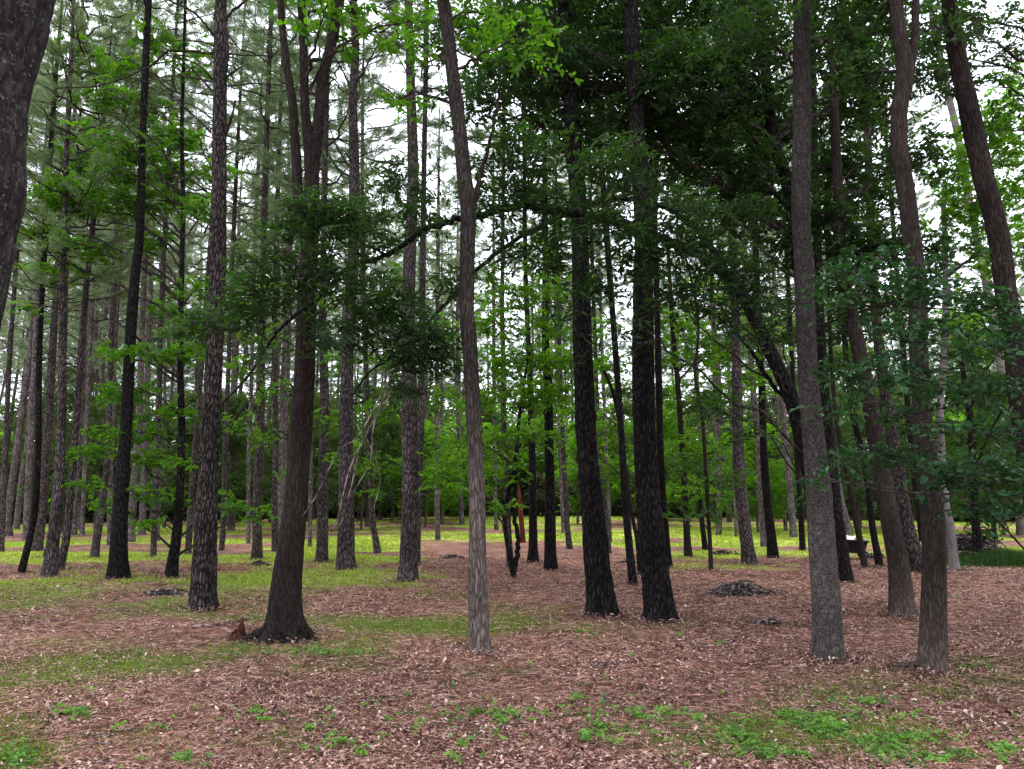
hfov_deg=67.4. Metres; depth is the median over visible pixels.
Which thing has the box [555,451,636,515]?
shrub
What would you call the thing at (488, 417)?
understorey tree
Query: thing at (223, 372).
pine tree
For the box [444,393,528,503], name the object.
understorey tree
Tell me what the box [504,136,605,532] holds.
pine tree
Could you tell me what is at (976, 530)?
young tree
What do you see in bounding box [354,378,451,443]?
understorey tree
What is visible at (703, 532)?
young tree
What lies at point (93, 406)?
understorey tree
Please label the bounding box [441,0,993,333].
beech tree
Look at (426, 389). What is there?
pine tree
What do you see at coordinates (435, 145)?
pine tree
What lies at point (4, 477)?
pine tree
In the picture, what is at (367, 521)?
pine tree
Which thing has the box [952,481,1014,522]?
shrub
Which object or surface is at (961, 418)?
understorey tree
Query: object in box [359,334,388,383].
pine tree
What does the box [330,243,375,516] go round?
pine tree
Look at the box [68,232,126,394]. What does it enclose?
pine tree
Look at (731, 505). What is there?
shrub
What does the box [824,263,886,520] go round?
pine tree
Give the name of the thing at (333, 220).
hornbeam tree
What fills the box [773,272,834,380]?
pine tree
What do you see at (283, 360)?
pine tree
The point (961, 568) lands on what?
brush pile
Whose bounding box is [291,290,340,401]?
pine tree
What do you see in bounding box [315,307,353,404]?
pine tree
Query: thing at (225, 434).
pine tree
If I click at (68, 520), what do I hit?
pine tree
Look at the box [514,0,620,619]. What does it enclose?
pine tree
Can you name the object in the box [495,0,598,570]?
pine tree
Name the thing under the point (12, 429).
understorey tree
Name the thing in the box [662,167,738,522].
pine tree
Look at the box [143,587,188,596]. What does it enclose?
brush pile
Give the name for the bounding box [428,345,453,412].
pine tree
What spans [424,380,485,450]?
understorey tree
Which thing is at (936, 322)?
pine tree
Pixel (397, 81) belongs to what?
sky
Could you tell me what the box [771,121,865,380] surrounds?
pine tree
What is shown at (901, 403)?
understorey tree
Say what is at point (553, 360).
pine tree
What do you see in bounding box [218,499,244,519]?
shrub
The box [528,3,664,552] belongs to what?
pine tree
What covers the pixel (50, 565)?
pine tree
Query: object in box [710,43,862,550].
pine tree
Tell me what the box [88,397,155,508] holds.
understorey tree
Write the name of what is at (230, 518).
pine tree
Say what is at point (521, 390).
young tree
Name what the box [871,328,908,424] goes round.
pine tree
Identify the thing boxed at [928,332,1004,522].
understorey tree
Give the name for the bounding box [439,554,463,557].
brush pile
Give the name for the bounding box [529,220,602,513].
pine tree
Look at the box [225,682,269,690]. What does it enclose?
fallen stick
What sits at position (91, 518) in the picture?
shrub
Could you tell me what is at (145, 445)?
pine tree
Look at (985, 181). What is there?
pine tree
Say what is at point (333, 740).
seedling
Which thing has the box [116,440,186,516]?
understorey tree
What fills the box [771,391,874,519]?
understorey tree
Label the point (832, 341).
pine tree
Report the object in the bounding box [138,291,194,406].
pine tree
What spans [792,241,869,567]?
young tree
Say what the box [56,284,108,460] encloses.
pine tree
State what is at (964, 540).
brush pile
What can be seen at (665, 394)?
understorey tree
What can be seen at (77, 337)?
pine tree
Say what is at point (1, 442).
understorey tree
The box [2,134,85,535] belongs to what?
pine tree
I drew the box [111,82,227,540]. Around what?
pine tree
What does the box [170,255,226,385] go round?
pine tree
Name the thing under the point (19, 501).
pine tree
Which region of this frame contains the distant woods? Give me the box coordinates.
[0,376,952,476]
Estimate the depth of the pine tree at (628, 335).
69.19 m
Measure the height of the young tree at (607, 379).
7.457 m
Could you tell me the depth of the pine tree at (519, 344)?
78.52 m
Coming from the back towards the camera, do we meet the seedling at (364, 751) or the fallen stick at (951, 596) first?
the fallen stick at (951, 596)
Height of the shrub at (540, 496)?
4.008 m
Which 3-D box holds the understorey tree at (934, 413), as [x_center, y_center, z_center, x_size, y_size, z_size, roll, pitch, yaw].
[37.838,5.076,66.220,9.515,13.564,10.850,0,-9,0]
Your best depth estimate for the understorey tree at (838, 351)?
45.01 m
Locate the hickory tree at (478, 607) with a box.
[367,0,583,653]
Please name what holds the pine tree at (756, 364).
on the ground at (460, 546)
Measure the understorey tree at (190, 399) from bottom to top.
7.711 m
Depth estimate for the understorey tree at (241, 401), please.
40.91 m
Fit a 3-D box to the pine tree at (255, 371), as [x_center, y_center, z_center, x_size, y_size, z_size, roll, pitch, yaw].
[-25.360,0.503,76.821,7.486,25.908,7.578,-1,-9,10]
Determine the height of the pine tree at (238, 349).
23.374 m
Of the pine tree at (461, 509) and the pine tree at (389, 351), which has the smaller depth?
the pine tree at (461, 509)
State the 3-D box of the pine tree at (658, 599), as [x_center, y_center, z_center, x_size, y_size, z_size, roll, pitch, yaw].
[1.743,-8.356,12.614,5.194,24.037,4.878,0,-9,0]
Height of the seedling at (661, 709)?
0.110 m
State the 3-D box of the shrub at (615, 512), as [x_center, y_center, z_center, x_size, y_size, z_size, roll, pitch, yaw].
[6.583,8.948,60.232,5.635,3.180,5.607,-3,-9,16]
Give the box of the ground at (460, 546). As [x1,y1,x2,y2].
[0,514,1023,768]
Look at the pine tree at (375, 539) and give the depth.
27.20 m
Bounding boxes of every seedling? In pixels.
[108,720,126,731]
[143,722,170,729]
[247,706,267,716]
[255,715,273,722]
[301,721,315,731]
[323,736,353,748]
[335,734,349,743]
[349,738,369,756]
[443,745,462,763]
[456,734,474,747]
[469,706,485,715]
[492,714,510,726]
[570,691,584,699]
[579,733,592,743]
[594,707,611,715]
[601,734,624,744]
[632,711,651,721]
[650,704,673,715]
[691,713,705,723]
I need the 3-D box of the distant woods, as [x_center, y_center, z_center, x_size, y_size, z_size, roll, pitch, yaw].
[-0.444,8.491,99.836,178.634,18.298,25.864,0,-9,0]
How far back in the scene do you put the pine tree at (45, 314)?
52.43 m
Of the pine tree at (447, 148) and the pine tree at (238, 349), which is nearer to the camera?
the pine tree at (447, 148)
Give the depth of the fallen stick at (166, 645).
8.90 m
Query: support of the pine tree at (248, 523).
on the ground at (460, 546)
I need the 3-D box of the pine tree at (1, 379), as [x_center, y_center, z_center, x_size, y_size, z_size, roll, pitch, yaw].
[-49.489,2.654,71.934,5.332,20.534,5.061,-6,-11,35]
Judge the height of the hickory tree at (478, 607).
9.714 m
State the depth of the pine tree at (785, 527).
41.15 m
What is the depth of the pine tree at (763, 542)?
30.50 m
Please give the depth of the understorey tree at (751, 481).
38.41 m
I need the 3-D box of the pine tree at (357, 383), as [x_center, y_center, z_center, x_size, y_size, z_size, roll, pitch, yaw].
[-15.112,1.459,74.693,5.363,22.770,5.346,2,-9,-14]
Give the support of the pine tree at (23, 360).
on the ground at (460, 546)
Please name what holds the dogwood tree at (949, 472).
on the ground at (460, 546)
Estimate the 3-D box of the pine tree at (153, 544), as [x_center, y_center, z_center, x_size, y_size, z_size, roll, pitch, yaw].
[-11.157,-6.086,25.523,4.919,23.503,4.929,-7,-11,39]
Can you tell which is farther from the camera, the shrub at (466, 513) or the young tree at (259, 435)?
the shrub at (466, 513)
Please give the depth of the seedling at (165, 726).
5.54 m
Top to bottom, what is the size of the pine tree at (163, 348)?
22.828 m
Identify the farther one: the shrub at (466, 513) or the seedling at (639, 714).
the shrub at (466, 513)
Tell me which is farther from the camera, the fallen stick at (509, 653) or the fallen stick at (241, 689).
the fallen stick at (509, 653)
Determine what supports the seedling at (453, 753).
on the ground at (460, 546)
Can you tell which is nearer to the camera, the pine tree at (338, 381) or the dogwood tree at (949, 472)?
the dogwood tree at (949, 472)
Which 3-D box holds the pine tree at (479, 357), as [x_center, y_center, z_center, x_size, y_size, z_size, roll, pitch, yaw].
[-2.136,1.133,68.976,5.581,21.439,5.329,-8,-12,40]
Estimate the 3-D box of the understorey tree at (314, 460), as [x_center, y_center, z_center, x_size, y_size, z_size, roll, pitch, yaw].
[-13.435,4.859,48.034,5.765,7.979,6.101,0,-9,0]
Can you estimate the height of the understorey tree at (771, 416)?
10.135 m
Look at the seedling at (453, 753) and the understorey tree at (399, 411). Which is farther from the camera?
the understorey tree at (399, 411)
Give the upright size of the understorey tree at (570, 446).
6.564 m
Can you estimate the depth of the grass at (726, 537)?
9.76 m
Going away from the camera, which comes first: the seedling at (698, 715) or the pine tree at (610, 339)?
the seedling at (698, 715)
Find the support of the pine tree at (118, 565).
on the ground at (460, 546)
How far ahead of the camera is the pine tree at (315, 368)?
72.12 m
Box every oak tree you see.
[0,0,55,326]
[236,0,437,644]
[780,0,973,675]
[787,20,938,618]
[932,0,1023,135]
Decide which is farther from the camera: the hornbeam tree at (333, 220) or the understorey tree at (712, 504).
the understorey tree at (712, 504)
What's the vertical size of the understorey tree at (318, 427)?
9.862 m
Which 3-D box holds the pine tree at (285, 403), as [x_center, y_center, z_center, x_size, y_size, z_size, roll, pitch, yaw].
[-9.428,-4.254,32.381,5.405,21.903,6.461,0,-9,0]
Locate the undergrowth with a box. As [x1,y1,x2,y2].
[885,545,1023,570]
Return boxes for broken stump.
[227,617,246,641]
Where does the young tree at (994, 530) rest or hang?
on the ground at (460, 546)
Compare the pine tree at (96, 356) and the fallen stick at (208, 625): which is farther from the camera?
the pine tree at (96, 356)
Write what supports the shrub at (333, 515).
on the ground at (460, 546)
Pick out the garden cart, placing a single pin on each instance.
(852, 546)
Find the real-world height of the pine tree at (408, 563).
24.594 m
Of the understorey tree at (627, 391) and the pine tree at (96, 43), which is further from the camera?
the understorey tree at (627, 391)
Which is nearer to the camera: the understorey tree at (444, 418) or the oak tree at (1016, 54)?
the oak tree at (1016, 54)
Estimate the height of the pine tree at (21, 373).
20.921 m
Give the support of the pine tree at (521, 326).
on the ground at (460, 546)
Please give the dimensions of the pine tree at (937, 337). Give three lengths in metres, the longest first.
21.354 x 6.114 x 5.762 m
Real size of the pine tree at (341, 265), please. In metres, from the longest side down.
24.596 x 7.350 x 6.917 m
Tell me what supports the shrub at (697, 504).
on the ground at (460, 546)
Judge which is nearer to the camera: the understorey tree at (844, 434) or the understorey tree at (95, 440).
the understorey tree at (844, 434)
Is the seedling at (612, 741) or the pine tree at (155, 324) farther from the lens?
the pine tree at (155, 324)
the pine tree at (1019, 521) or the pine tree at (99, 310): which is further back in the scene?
the pine tree at (99, 310)
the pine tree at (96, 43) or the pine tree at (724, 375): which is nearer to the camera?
the pine tree at (96, 43)
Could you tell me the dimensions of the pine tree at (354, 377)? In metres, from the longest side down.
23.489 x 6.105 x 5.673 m
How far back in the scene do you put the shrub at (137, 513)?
57.93 m
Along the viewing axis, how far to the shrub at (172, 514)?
56.93 m
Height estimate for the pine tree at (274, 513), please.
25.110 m
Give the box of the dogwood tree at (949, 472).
[788,219,1023,551]
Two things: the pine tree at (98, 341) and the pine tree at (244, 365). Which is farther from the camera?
the pine tree at (244, 365)
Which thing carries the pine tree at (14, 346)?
on the ground at (460, 546)
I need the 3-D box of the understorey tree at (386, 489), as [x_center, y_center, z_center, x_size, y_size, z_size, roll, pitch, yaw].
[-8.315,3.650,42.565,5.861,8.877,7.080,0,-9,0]
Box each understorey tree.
[0,364,121,474]
[0,392,70,515]
[0,415,25,470]
[0,436,23,508]
[8,382,120,532]
[8,432,92,522]
[49,437,115,511]
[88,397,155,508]
[101,401,162,468]
[114,439,153,474]
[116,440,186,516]
[140,418,191,479]
[142,389,254,530]
[164,426,228,510]
[184,411,267,522]
[196,388,272,530]
[228,445,272,517]
[236,386,362,522]
[251,403,338,497]
[278,401,339,494]
[312,374,401,528]
[329,439,392,519]
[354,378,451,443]
[355,426,364,467]
[356,418,428,521]
[359,398,439,519]
[376,413,467,526]
[422,415,508,514]
[423,446,467,518]
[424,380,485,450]
[439,405,526,508]
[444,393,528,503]
[483,436,537,493]
[486,411,557,514]
[511,404,569,484]
[539,419,633,517]
[565,401,614,457]
[578,395,680,521]
[599,376,632,455]
[610,385,707,459]
[616,399,709,510]
[664,386,756,526]
[664,427,699,510]
[699,416,805,532]
[709,310,858,520]
[746,412,792,489]
[770,363,867,450]
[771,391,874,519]
[775,339,906,527]
[837,379,949,519]
[840,404,904,500]
[902,409,990,524]
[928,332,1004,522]
[930,370,1002,520]
[945,390,1023,534]
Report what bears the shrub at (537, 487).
on the ground at (460, 546)
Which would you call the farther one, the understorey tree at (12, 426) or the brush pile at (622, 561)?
the understorey tree at (12, 426)
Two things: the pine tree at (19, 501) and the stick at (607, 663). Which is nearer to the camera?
the stick at (607, 663)
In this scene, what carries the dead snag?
on the ground at (460, 546)
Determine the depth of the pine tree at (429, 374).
48.32 m
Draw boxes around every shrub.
[0,456,106,522]
[46,466,130,518]
[65,489,138,521]
[92,467,173,519]
[146,495,187,519]
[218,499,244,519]
[219,450,307,518]
[306,465,382,518]
[331,456,463,517]
[445,487,493,516]
[467,468,542,512]
[486,488,528,515]
[511,467,557,514]
[522,471,580,515]
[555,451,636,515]
[557,484,622,515]
[603,456,691,516]
[669,472,754,517]
[670,462,725,516]
[771,477,848,518]
[842,466,915,519]
[873,490,970,521]
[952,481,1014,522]
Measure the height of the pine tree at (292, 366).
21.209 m
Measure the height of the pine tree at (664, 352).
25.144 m
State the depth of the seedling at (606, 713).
5.87 m
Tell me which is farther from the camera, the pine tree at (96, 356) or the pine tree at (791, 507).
the pine tree at (96, 356)
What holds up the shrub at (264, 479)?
on the ground at (460, 546)
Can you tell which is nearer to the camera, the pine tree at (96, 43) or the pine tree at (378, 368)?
the pine tree at (96, 43)
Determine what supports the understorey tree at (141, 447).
on the ground at (460, 546)
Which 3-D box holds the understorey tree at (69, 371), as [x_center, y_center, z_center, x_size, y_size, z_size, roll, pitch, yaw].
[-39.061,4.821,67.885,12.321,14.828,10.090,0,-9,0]
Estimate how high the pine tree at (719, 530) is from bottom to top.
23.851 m
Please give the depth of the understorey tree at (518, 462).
64.79 m
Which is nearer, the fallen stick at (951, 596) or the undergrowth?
the fallen stick at (951, 596)
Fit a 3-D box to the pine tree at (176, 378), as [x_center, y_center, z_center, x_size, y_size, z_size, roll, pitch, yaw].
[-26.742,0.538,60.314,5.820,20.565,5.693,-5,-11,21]
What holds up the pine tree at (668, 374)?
on the ground at (460, 546)
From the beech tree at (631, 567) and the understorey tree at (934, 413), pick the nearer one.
the beech tree at (631, 567)
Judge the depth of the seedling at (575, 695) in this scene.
6.32 m
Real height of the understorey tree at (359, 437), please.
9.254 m
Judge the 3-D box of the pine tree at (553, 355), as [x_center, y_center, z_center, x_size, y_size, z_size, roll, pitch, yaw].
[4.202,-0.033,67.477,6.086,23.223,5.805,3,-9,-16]
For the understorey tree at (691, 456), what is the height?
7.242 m
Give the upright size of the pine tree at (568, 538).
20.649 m
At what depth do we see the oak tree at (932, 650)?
8.22 m
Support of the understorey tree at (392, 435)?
on the ground at (460, 546)
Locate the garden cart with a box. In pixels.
[847,539,870,557]
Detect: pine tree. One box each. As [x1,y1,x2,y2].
[0,24,88,551]
[0,29,92,540]
[0,198,88,529]
[0,222,32,406]
[0,243,50,422]
[0,245,48,423]
[0,247,73,497]
[0,319,17,408]
[1,182,68,423]
[2,0,172,577]
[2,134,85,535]
[4,0,138,550]
[6,0,139,573]
[6,245,77,522]
[10,323,57,402]
[13,259,78,523]
[17,0,174,570]
[27,0,168,555]
[28,109,134,529]
[41,0,208,557]
[42,306,77,428]
[44,121,133,534]
[55,0,199,545]
[55,90,149,535]
[56,0,313,611]
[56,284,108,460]
[67,184,168,530]
[67,219,121,420]
[67,280,123,413]
[68,135,168,515]
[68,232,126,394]
[68,257,125,521]
[78,61,210,541]
[80,0,213,579]
[84,0,263,556]
[92,272,162,448]
[98,168,206,534]
[100,188,177,409]
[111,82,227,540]
[124,214,197,518]
[128,0,298,553]
[135,274,200,515]
[136,186,228,527]
[136,271,190,493]
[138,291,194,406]
[150,269,204,447]
[151,361,203,420]
[159,0,315,550]
[164,204,227,442]
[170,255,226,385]
[186,278,254,403]
[188,153,281,529]
[190,0,338,559]
[192,16,303,543]
[201,201,256,399]
[222,224,278,458]
[224,165,298,475]
[224,274,293,398]
[227,0,340,551]
[227,72,340,537]
[228,45,348,510]
[234,0,417,561]
[238,326,293,447]
[241,229,296,521]
[242,300,294,415]
[248,280,295,516]
[249,306,294,389]
[256,0,375,546]
[267,152,360,422]
[280,322,336,449]
[282,280,335,518]
[290,2,436,552]
[290,296,340,418]
[291,0,427,569]
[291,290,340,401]
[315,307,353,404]
[327,278,362,515]
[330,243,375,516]
[331,154,404,497]
[332,302,380,445]
[333,320,369,439]
[343,194,426,526]
[346,0,502,563]
[354,210,431,519]
[356,202,428,516]
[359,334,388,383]
[365,0,459,581]
[368,254,425,517]
[370,318,418,411]
[384,104,494,539]
[387,0,568,565]
[395,216,454,375]
[400,226,485,523]
[415,240,490,431]
[416,239,459,462]
[418,188,500,524]
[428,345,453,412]
[443,262,498,419]
[443,323,463,431]
[446,125,527,529]
[454,0,565,562]
[475,281,520,403]
[486,77,617,548]
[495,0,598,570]
[500,323,542,422]
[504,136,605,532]
[505,264,553,423]
[510,297,554,430]
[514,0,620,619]
[526,282,573,448]
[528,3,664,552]
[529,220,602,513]
[529,272,592,514]
[537,171,621,523]
[551,0,679,623]
[551,104,634,542]
[551,228,622,379]
[553,304,574,461]
[562,278,627,424]
[597,1,706,567]
[605,240,669,443]
[631,288,683,393]
[648,1,828,564]
[654,212,727,454]
[654,249,696,516]
[654,276,699,404]
[660,166,740,534]
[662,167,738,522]
[662,264,730,423]
[665,159,750,513]
[675,88,764,535]
[680,0,884,663]
[686,1,818,557]
[687,16,791,546]
[700,276,767,403]
[706,306,745,398]
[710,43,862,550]
[723,244,788,514]
[728,140,830,536]
[738,145,793,530]
[741,273,789,406]
[761,90,864,534]
[762,292,797,449]
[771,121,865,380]
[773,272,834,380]
[779,10,869,582]
[783,0,957,572]
[785,17,925,566]
[795,317,842,415]
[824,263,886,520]
[846,40,951,540]
[862,291,909,464]
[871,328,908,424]
[872,259,951,389]
[906,287,954,401]
[928,10,1023,534]
[928,301,969,421]
[941,0,1023,503]
[972,301,1006,521]
[973,206,1023,313]
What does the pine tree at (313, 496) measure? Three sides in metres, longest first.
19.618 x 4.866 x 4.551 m
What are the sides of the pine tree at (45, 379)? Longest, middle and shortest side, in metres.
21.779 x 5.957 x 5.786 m
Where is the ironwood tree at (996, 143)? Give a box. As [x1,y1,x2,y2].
[919,61,1023,569]
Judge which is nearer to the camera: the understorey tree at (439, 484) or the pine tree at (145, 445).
the pine tree at (145, 445)
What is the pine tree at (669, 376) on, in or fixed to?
on the ground at (460, 546)
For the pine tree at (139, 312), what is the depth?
56.55 m
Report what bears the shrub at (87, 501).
on the ground at (460, 546)
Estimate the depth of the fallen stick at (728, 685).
6.86 m
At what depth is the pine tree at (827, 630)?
8.59 m
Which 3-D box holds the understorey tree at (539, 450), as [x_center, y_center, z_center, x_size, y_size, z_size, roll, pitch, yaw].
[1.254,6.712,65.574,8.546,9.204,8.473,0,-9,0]
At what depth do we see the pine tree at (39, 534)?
27.27 m
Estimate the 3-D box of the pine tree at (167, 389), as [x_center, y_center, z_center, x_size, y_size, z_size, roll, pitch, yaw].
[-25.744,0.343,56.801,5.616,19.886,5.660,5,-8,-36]
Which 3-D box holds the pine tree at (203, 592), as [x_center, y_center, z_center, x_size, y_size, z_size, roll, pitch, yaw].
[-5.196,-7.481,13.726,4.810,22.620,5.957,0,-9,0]
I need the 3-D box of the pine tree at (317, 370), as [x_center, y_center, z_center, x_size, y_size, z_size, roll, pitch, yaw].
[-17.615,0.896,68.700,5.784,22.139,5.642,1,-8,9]
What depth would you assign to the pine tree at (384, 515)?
62.79 m
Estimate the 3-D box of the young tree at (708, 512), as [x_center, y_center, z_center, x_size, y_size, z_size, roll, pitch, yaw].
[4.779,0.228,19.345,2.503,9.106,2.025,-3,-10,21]
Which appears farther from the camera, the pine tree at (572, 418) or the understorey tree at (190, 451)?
the pine tree at (572, 418)
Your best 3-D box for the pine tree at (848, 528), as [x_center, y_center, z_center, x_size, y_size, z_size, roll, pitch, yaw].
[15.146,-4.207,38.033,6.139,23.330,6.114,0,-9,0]
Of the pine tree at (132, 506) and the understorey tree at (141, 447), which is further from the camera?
the understorey tree at (141, 447)
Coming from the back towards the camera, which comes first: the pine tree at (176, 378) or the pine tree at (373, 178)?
the pine tree at (176, 378)
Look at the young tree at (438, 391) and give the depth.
25.05 m
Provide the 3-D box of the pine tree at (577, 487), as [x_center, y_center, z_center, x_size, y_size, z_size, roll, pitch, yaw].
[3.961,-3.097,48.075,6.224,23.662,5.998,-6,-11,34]
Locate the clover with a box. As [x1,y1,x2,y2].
[0,625,1023,768]
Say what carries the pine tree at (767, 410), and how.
on the ground at (460, 546)
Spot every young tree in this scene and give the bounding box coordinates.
[221,269,374,481]
[354,261,467,508]
[414,226,611,577]
[542,271,640,573]
[654,254,792,557]
[663,236,756,570]
[673,462,716,549]
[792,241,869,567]
[908,289,1023,556]
[951,409,1015,544]
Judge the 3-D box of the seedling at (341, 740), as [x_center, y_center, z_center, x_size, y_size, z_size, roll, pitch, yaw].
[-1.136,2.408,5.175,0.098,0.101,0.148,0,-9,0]
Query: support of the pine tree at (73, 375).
on the ground at (460, 546)
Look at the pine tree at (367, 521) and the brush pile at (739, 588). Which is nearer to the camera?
the brush pile at (739, 588)
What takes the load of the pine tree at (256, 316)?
on the ground at (460, 546)
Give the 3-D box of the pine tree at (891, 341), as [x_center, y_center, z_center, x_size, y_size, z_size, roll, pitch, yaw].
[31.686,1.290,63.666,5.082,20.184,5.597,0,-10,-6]
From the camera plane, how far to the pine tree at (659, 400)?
19.93 m
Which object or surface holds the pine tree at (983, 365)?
on the ground at (460, 546)
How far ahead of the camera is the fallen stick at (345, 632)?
9.78 m
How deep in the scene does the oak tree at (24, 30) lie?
5.14 m
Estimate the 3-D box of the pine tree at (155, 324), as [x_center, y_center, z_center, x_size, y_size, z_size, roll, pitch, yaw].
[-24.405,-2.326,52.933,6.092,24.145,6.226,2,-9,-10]
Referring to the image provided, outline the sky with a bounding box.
[0,0,1023,461]
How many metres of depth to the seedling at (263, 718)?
5.75 m
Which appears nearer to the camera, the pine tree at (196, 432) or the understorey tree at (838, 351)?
the pine tree at (196, 432)
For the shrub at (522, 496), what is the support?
on the ground at (460, 546)
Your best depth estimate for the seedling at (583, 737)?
5.17 m
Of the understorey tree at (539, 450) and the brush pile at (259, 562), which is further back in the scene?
the understorey tree at (539, 450)
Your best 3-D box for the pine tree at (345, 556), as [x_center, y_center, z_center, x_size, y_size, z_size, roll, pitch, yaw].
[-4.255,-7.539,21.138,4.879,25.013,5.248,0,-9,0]
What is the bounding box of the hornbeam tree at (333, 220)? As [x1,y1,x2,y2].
[145,104,824,535]
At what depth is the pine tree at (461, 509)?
47.26 m
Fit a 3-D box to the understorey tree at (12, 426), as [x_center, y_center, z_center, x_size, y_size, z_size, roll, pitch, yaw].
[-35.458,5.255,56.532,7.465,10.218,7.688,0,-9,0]
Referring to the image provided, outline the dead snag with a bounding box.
[517,482,525,542]
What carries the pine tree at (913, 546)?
on the ground at (460, 546)
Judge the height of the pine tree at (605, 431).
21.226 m
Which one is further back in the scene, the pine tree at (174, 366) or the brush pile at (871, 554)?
the pine tree at (174, 366)
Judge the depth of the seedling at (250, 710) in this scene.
5.98 m
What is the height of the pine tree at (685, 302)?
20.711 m
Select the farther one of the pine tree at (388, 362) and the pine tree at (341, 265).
the pine tree at (388, 362)
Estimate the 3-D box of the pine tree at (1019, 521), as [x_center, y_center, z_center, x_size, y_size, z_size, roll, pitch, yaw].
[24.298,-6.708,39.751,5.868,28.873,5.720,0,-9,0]
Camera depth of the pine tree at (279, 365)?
75.77 m
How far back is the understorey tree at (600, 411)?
87.83 m
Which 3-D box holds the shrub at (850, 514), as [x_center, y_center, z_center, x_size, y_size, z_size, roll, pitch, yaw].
[26.492,8.216,58.920,7.894,4.873,8.091,4,-10,-24]
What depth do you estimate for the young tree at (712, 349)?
24.14 m
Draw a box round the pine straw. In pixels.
[0,554,1023,768]
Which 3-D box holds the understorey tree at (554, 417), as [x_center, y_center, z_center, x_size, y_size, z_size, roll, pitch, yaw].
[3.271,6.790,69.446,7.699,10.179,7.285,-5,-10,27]
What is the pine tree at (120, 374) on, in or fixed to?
on the ground at (460, 546)
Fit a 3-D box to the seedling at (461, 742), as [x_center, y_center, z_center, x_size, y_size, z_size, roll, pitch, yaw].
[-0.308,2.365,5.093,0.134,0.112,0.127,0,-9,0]
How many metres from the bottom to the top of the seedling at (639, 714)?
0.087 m
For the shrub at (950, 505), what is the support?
on the ground at (460, 546)
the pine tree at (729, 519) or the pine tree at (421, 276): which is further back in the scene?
the pine tree at (729, 519)
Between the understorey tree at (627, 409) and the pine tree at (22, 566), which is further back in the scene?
the understorey tree at (627, 409)
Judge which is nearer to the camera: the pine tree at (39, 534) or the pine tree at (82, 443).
the pine tree at (39, 534)
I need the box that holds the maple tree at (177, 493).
[6,0,279,577]
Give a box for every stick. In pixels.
[125,645,207,649]
[192,617,255,628]
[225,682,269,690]
[313,629,385,634]
[492,652,524,654]
[585,661,622,669]
[715,682,746,688]
[947,595,969,599]
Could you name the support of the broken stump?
on the ground at (460, 546)
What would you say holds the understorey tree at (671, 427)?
on the ground at (460, 546)
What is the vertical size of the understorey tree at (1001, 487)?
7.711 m
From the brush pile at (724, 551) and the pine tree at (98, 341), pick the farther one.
the pine tree at (98, 341)
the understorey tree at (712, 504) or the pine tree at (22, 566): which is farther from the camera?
the understorey tree at (712, 504)
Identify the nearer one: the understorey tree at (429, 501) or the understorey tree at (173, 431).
the understorey tree at (429, 501)
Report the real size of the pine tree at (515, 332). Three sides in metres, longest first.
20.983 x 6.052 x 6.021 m
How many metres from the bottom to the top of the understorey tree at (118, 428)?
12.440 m
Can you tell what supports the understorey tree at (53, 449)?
on the ground at (460, 546)
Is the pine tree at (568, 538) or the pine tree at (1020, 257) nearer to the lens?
the pine tree at (568, 538)
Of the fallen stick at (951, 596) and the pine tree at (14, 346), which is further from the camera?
the pine tree at (14, 346)
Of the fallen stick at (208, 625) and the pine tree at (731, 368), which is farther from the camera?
the pine tree at (731, 368)
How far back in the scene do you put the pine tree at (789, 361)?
73.82 m
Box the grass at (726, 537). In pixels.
[0,515,1023,768]
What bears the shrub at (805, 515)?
on the ground at (460, 546)
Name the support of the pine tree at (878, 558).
on the ground at (460, 546)
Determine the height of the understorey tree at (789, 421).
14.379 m
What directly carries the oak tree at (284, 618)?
on the ground at (460, 546)
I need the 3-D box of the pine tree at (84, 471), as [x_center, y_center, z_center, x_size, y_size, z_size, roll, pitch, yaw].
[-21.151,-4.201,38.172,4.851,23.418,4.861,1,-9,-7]
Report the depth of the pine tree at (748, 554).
21.01 m
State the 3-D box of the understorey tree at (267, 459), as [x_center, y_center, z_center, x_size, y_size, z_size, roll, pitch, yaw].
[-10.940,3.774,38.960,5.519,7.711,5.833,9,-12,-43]
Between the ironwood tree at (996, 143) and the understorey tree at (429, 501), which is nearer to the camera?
the ironwood tree at (996, 143)
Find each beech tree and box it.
[396,0,775,584]
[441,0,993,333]
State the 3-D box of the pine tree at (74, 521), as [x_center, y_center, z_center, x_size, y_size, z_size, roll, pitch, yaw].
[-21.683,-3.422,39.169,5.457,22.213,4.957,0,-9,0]
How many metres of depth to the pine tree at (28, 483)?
34.39 m
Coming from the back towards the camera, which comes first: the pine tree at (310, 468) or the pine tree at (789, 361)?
the pine tree at (789, 361)
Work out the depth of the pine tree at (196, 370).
55.64 m
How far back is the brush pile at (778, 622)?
10.20 m
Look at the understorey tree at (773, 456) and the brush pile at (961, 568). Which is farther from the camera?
the understorey tree at (773, 456)
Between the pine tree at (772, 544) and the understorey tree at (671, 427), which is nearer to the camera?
the pine tree at (772, 544)
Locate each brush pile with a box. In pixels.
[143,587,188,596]
[249,560,268,565]
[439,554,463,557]
[613,559,635,562]
[697,579,788,596]
[713,549,739,554]
[741,615,805,626]
[869,553,885,557]
[946,530,1008,560]
[948,565,976,569]
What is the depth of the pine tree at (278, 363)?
53.19 m

